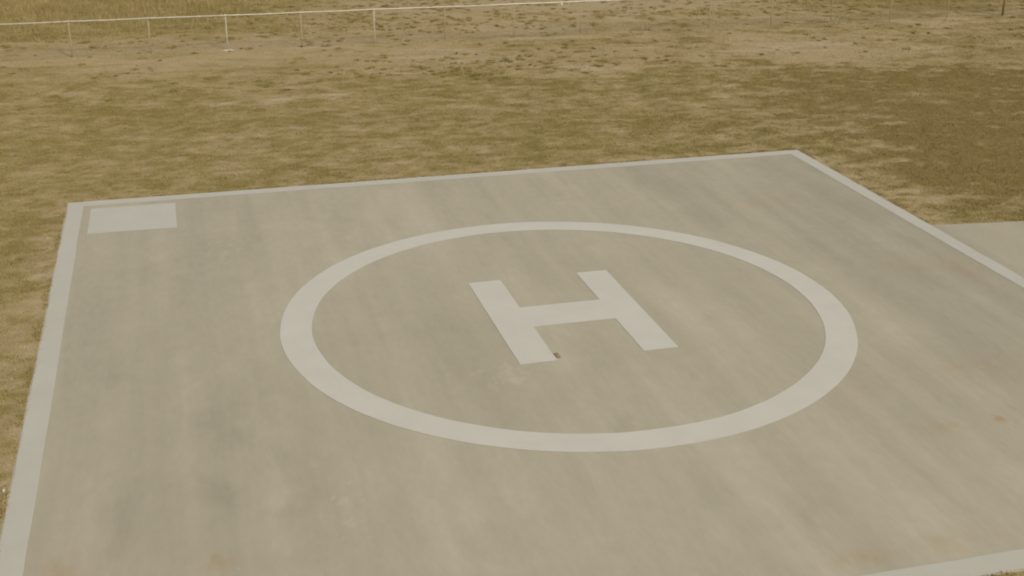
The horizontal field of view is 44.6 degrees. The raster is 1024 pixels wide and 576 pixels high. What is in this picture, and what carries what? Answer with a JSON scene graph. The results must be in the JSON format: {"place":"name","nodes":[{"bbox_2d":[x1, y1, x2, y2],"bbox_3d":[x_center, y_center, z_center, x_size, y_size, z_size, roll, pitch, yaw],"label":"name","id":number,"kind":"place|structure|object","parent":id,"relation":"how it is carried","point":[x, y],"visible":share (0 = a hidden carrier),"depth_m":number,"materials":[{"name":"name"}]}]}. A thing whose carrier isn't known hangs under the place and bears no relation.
{"place":"outdoors","nodes":[
{"label":"outdoors","id":0,"kind":"place"},
{"bbox_2d":[0,0,1023,575],"bbox_3d":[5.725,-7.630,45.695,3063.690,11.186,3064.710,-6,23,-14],"label":"ground","id":1,"kind":"structure","parent":0,"point":[40,276],"depth_m":43.43,"materials":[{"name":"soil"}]},
{"bbox_2d":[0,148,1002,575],"bbox_3d":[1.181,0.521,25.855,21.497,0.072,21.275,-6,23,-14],"label":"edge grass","id":2,"kind":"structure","parent":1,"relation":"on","point":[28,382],"depth_m":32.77,"materials":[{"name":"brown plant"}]},
{"bbox_2d":[0,0,1021,43],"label":"tall grass","id":3,"kind":"structure","parent":1,"relation":"on","point":[17,5],"depth_m":59.41,"materials":[{"name":"brown plant"}]},
{"bbox_2d":[0,150,1023,575],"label":"helipad","id":4,"kind":"object","parent":1,"relation":"on","point":[792,362],"visible":1,"depth_m":22.81,"materials":[{"name":"concrete"}]},
{"bbox_2d":[0,0,1023,60],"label":"chain link fence","id":5,"kind":"object","parent":1,"relation":"on","point":[547,21],"visible":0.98,"depth_m":52.96,"materials":[{"name":"metal"}]},
{"bbox_2d":[0,0,1023,101],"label":"weeds","id":6,"kind":"object","parent":1,"relation":"on","point":[408,27],"visible":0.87,"depth_m":56.20,"materials":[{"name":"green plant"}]},
{"bbox_2d":[932,221,1023,276],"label":"path","id":7,"kind":"structure","parent":0,"point":[1001,243],"depth_m":30.27,"materials":[{"name":"concrete"}]}
]}

